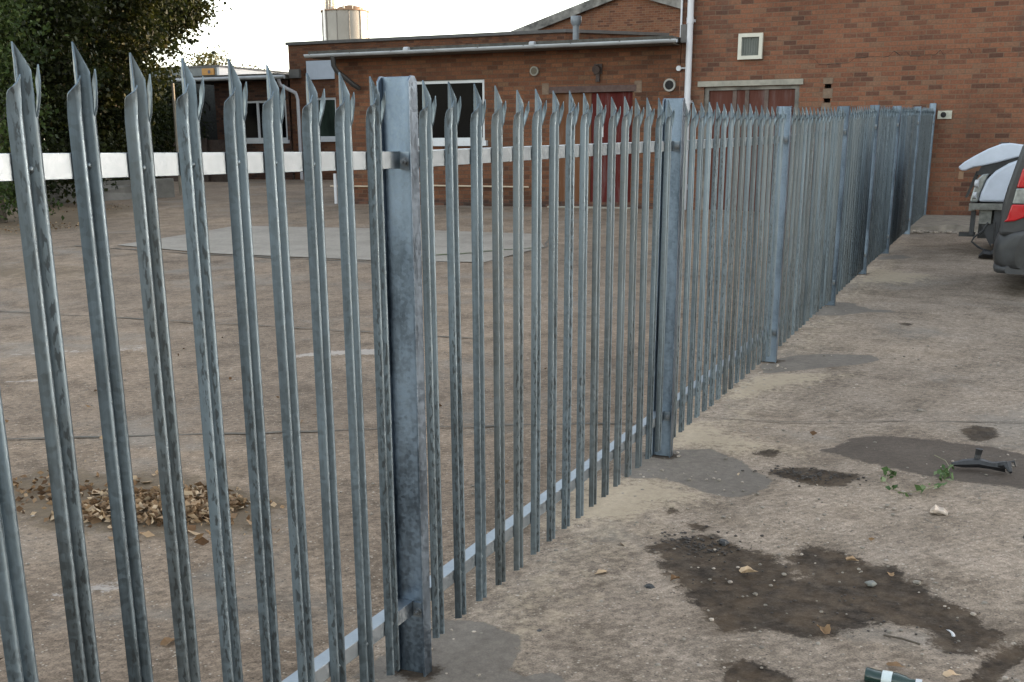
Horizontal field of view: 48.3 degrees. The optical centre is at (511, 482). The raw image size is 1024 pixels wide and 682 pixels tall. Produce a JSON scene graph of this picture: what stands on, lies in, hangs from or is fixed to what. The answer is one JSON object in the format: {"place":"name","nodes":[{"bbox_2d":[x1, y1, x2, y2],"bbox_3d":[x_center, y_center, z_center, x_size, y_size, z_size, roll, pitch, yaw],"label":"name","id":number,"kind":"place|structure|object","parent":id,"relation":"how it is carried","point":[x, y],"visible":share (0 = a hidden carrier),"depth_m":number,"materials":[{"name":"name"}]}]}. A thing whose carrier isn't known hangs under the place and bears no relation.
{"place":"outdoors","nodes":[
{"label":"outdoors","id":0,"kind":"place"},
{"bbox_2d":[44,0,587,139],"label":"sky","id":1,"kind":"structure","parent":0,"point":[256,32],"materials":[{"name":"white"}]},
{"bbox_2d":[0,175,1023,681],"bbox_3d":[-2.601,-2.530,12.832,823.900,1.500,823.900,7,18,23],"label":"ground","id":2,"kind":"structure","parent":0,"point":[950,299],"depth_m":5.63,"materials":[{"name":"concrete"}]},
{"bbox_2d":[0,0,79,222],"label":"shrub","id":3,"kind":"object","parent":2,"relation":"on","point":[14,8],"visible":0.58,"depth_m":20.47,"materials":[{"name":"green plant"}]},
{"bbox_2d":[0,0,134,207],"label":"ivy clad tree","id":4,"kind":"object","parent":2,"relation":"on","point":[59,68],"visible":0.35,"depth_m":23.51,"materials":[{"name":"green plant"}]},
{"bbox_2d":[5,178,174,207],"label":"wall","id":5,"kind":"structure","parent":2,"relation":"on","point":[164,187],"depth_m":26.03,"materials":[{"name":"grey concrete"}]},
{"bbox_2d":[72,125,157,180],"bbox_3d":[-11.211,-8.863,30.631,3.522,2.210,6.168,-5,17,-15],"label":"undergrowth bush","id":6,"kind":"object","parent":2,"relation":"on","point":[125,151],"visible":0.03,"depth_m":29.54,"materials":[{"name":"green plant"}]},
{"bbox_2d":[44,62,202,138],"bbox_3d":[-14.684,-13.821,41.014,8.927,5.706,3.860,11,20,35],"label":"background tree","id":7,"kind":"object","parent":2,"relation":"on","point":[168,83],"depth_m":39.31,"materials":[{"name":"green plant"}]},
{"bbox_2d":[43,0,214,184],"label":"olive tree","id":8,"kind":"object","parent":2,"relation":"on","point":[141,50],"visible":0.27,"depth_m":26.65,"materials":[{"name":"green plant"}]},
{"bbox_2d":[16,460,283,544],"bbox_3d":[-1.618,0.089,5.282,1.806,0.109,0.908,7,18,23],"label":"leaf pile","id":9,"kind":"object","parent":2,"relation":"on","point":[97,511],"visible":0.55,"depth_m":5.20,"materials":[{"name":"beige plant"}]},
{"bbox_2d":[99,0,231,178],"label":"dark tree","id":10,"kind":"object","parent":2,"relation":"on","point":[193,11],"visible":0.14,"depth_m":32.72,"materials":[{"name":"green plant"}]},
{"bbox_2d":[160,637,174,645],"bbox_3d":[-1.154,0.530,3.855,0.049,0.015,0.076,7,18,23],"label":"fallen leaf","id":11,"kind":"object","parent":2,"relation":"on","point":[165,641],"visible":0.86,"depth_m":3.85,"materials":[{"name":"brown plant"}]},
{"bbox_2d":[171,83,181,194],"bbox_3d":[-8.042,-8.189,27.404,0.100,2.651,0.070,7,18,23],"label":"wooden pole","id":12,"kind":"object","parent":2,"relation":"on","point":[175,129],"visible":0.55,"depth_m":27.28,"materials":[{"name":"brown wood"}]},
{"bbox_2d":[152,76,220,178],"bbox_3d":[-11.790,-11.790,38.119,3.814,3.447,2.663,7,18,23],"label":"shade bush","id":13,"kind":"object","parent":2,"relation":"on","point":[168,92],"visible":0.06,"depth_m":37.48,"materials":[{"name":"green plant"}]},
{"bbox_2d":[161,138,227,181],"bbox_3d":[-10.089,-10.331,36.655,2.840,1.400,0.210,7,18,23],"label":"timber fence","id":14,"kind":"object","parent":2,"relation":"on","point":[213,145],"visible":0.07,"depth_m":36.32,"materials":[{"name":"brown wood"}]},
{"bbox_2d":[172,44,235,66],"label":"distant tree","id":15,"kind":"object","parent":2,"relation":"on","point":[210,60],"visible":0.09,"depth_m":60.91,"materials":[{"name":"green plant"}]},
{"bbox_2d":[152,65,288,139],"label":"flat roof block","id":16,"kind":"structure","parent":2,"relation":"on","point":[209,94],"depth_m":40.95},
{"bbox_2d":[168,73,303,179],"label":"brick wing","id":17,"kind":"structure","parent":2,"relation":"on","point":[257,91],"depth_m":37.71,"materials":[{"name":"brown brick"}]},
{"bbox_2d":[245,100,289,143],"bbox_3d":[-8.191,-11.904,37.667,1.970,1.350,0.190,7,18,23],"label":"window","id":18,"kind":"structure","parent":17,"relation":"in","point":[253,122],"depth_m":37.84,"materials":[{"name":"white plastic"}]},
{"bbox_2d":[120,226,543,261],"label":"concrete slab","id":19,"kind":"structure","parent":2,"relation":"on","point":[220,240],"depth_m":16.83,"materials":[{"name":"grey concrete"}]},
{"bbox_2d":[436,248,524,254],"bbox_3d":[-0.667,-3.068,15.237,2.284,0.052,0.176,-9,18,-27],"label":"painted ground line","id":20,"kind":"object","parent":19,"relation":"on","point":[469,252],"visible":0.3,"depth_m":15.18,"materials":[{"name":"white paint"}]},
{"bbox_2d":[320,0,369,39],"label":"silo","id":21,"kind":"object","parent":2,"relation":"on","point":[343,21],"visible":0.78,"depth_m":88.46,"materials":[{"name":"metal"}]},
{"bbox_2d":[0,41,936,681],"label":"palisade fence","id":22,"kind":"object","parent":2,"relation":"on","point":[868,187],"visible":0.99,"depth_m":3.37,"materials":[{"name":"metal"}]},
{"bbox_2d":[285,29,680,179],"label":"flat roof building","id":23,"kind":"structure","parent":2,"relation":"on","point":[321,73],"depth_m":36.16,"materials":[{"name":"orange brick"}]},
{"bbox_2d":[318,97,335,141],"bbox_3d":[-5.969,-11.711,36.815,0.900,1.360,0.190,7,18,23],"label":"window","id":24,"kind":"structure","parent":23,"relation":"in","point":[327,127],"depth_m":36.87,"materials":[{"name":"black glass"}]},
{"bbox_2d":[303,16,684,208],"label":"brick annexe","id":25,"kind":"structure","parent":2,"relation":"on","point":[639,69],"depth_m":21.59,"materials":[{"name":"brown brick"}]},
{"bbox_2d":[417,79,487,145],"bbox_3d":[-1.328,-7.224,22.324,1.885,1.220,0.190,7,18,23],"label":"window","id":26,"kind":"structure","parent":25,"relation":"in","point":[463,88],"depth_m":22.29,"materials":[{"name":"black glass"}]},
{"bbox_2d":[555,93,591,201],"bbox_3d":[1.149,-6.283,21.557,0.730,2.035,0.040,7,18,23],"label":"door","id":27,"kind":"structure","parent":25,"relation":"in","point":[577,97],"depth_m":21.51,"materials":[{"name":"brown wood"}]},
{"bbox_2d":[590,92,632,201],"bbox_3d":[1.856,-6.197,21.252,0.800,2.035,0.049,7,18,23],"label":"door","id":28,"kind":"structure","parent":25,"relation":"in","point":[618,97],"depth_m":21.18,"materials":[{"name":"red paint"}]},
{"bbox_2d":[0,237,1002,438],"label":"slab joint","id":29,"kind":"object","parent":2,"relation":"on","point":[546,242],"visible":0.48,"depth_m":6.69,"materials":[{"name":"grey concrete"}]},
{"bbox_2d":[0,204,1023,659],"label":"leaf scatter","id":30,"kind":"object","parent":2,"relation":"on","point":[38,490],"visible":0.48,"depth_m":5.57,"materials":[{"name":"brown plant"}]},
{"bbox_2d":[17,230,1023,679],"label":"rubble","id":31,"kind":"object","parent":2,"relation":"on","point":[743,482],"visible":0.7,"depth_m":5.32,"materials":[{"name":"grey stone"}]},
{"bbox_2d":[27,301,1023,681],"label":"grit","id":32,"kind":"object","parent":2,"relation":"on","point":[725,517],"visible":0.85,"depth_m":4.98,"materials":[{"name":"gravel"}]},
{"bbox_2d":[513,0,680,36],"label":"gable building","id":33,"kind":"structure","parent":2,"relation":"on","point":[661,16],"depth_m":40.03,"materials":[{"name":"brick"}]},
{"bbox_2d":[595,569,605,573],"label":"fallen leaf","id":34,"kind":"object","parent":2,"relation":"on","point":[600,571],"visible":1,"depth_m":4.44,"materials":[{"name":"beige plant"}]},
{"bbox_2d":[644,583,654,588],"bbox_3d":[0.518,0.389,4.301,0.034,0.015,0.038,-6,17,-18],"label":"stone","id":35,"kind":"object","parent":2,"relation":"on","point":[649,586],"visible":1,"depth_m":4.29,"materials":[{"name":"grey stone"}]},
{"bbox_2d":[670,574,679,580],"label":"fallen leaf","id":36,"kind":"object","parent":2,"relation":"on","point":[673,577],"visible":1,"depth_m":4.36,"materials":[{"name":"brown plant"}]},
{"bbox_2d":[719,538,728,545],"bbox_3d":[0.882,0.246,4.751,0.047,0.019,0.048,7,18,23],"label":"stone","id":37,"kind":"object","parent":2,"relation":"on","point":[723,542],"visible":1,"depth_m":4.74,"materials":[{"name":"grey stone"}]},
{"bbox_2d":[739,566,757,572],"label":"fallen leaf","id":38,"kind":"object","parent":2,"relation":"on","point":[745,569],"visible":1,"depth_m":4.42,"materials":[{"name":"beige plant"}]},
{"bbox_2d":[817,624,830,633],"bbox_3d":[1.063,0.492,3.891,0.050,0.026,0.073,7,18,23],"label":"fallen leaf","id":39,"kind":"object","parent":2,"relation":"on","point":[826,629],"visible":1,"depth_m":3.88,"materials":[{"name":"brown plant"}]},
{"bbox_2d":[646,465,1012,678],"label":"tar crumbs","id":40,"kind":"object","parent":2,"relation":"on","point":[702,547],"visible":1,"depth_m":4.77,"materials":[{"name":"black asphalt"}]},
{"bbox_2d":[680,0,1023,215],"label":"brick building","id":41,"kind":"structure","parent":2,"relation":"on","point":[960,63],"depth_m":19.04,"materials":[{"name":"brick"}]},
{"bbox_2d":[709,89,794,212],"bbox_3d":[4.212,-5.828,20.303,1.510,2.200,0.040,7,18,23],"label":"boarded door","id":42,"kind":"structure","parent":41,"relation":"in","point":[777,97],"depth_m":20.16,"materials":[{"name":"brown wood"}]},
{"bbox_2d":[846,555,858,560],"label":"fallen leaf","id":43,"kind":"object","parent":2,"relation":"on","point":[852,557],"visible":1,"depth_m":4.54,"materials":[{"name":"beige plant"}]},
{"bbox_2d":[865,580,876,586],"bbox_3d":[1.356,0.378,4.311,0.040,0.015,0.034,-5,17,-17],"label":"stone","id":44,"kind":"object","parent":2,"relation":"on","point":[872,583],"visible":1,"depth_m":4.30,"materials":[{"name":"stone"}]},
{"bbox_2d":[864,667,921,681],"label":"crushed bottle","id":45,"kind":"object","parent":2,"relation":"on","point":[873,675],"visible":1,"depth_m":3.52,"materials":[{"name":"teal glass"}]},
{"bbox_2d":[886,661,906,667],"bbox_3d":[1.223,0.580,3.635,0.064,0.010,0.040,7,18,23],"label":"fallen leaf","id":46,"kind":"object","parent":2,"relation":"on","point":[895,663],"visible":1,"depth_m":3.64,"materials":[{"name":"brown plant"}]},
{"bbox_2d":[883,634,919,644],"bbox_3d":[1.308,0.524,3.834,0.124,0.010,0.007,12,20,36],"label":"twig","id":47,"kind":"object","parent":2,"relation":"on","point":[911,641],"visible":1,"depth_m":3.83,"materials":[{"name":"brown plant"}]},
{"bbox_2d":[913,580,920,584],"bbox_3d":[1.532,0.375,4.320,0.028,0.012,0.027,-13,20,-37],"label":"stone","id":48,"kind":"object","parent":2,"relation":"on","point":[917,582],"visible":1,"depth_m":4.31,"materials":[{"name":"white stone"}]},
{"bbox_2d":[881,455,953,496],"bbox_3d":[2.019,-0.052,5.600,0.340,0.079,0.728,19,25,49],"label":"ivy strand","id":49,"kind":"object","parent":2,"relation":"on","point":[944,472],"visible":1,"depth_m":5.54,"materials":[{"name":"green plant"}]},
{"bbox_2d":[930,504,947,515],"bbox_3d":[1.903,0.120,5.087,0.075,0.046,0.066,7,18,23],"label":"crumpled wrapper","id":50,"kind":"object","parent":2,"relation":"on","point":[936,509],"visible":1,"depth_m":5.07,"materials":[{"name":"white paper"}]},
{"bbox_2d":[910,215,978,231],"bbox_3d":[12.737,-3.348,15.559,14.160,0.232,2.478,7,18,23],"label":"concrete step","id":51,"kind":"object","parent":2,"relation":"on","point":[953,223],"visible":0.35,"depth_m":17.60,"materials":[{"name":"grey concrete"}]},
{"bbox_2d":[943,669,959,676],"bbox_3d":[1.375,0.598,3.568,0.056,0.014,0.045,7,18,23],"label":"fallen leaf","id":52,"kind":"object","parent":2,"relation":"on","point":[949,672],"visible":1,"depth_m":3.58,"materials":[{"name":"beige plant"}]},
{"bbox_2d":[951,448,1015,473],"bbox_3d":[2.353,-0.111,5.699,0.294,0.101,0.121,10,19,32],"label":"scrap bracket","id":53,"kind":"object","parent":2,"relation":"on","point":[977,461],"visible":0.99,"depth_m":5.72,"materials":[{"name":"grey metal"}]},
{"bbox_2d":[978,249,992,257],"bbox_3d":[5.859,-2.813,13.879,0.340,0.166,0.260,7,18,23],"label":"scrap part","id":54,"kind":"object","parent":2,"relation":"on","point":[985,253],"visible":0.46,"depth_m":13.87,"materials":[{"name":"black metal"}]},
{"bbox_2d":[958,142,1022,249],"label":"damaged van","id":55,"kind":"object","parent":2,"relation":"on","point":[997,164],"visible":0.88,"depth_m":13.90,"materials":[{"name":"white paint"}]},
{"bbox_2d":[993,145,1023,274],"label":"parked car","id":56,"kind":"object","parent":2,"relation":"on","point":[1008,252],"visible":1,"depth_m":10.99,"materials":[{"name":"grey paint"}]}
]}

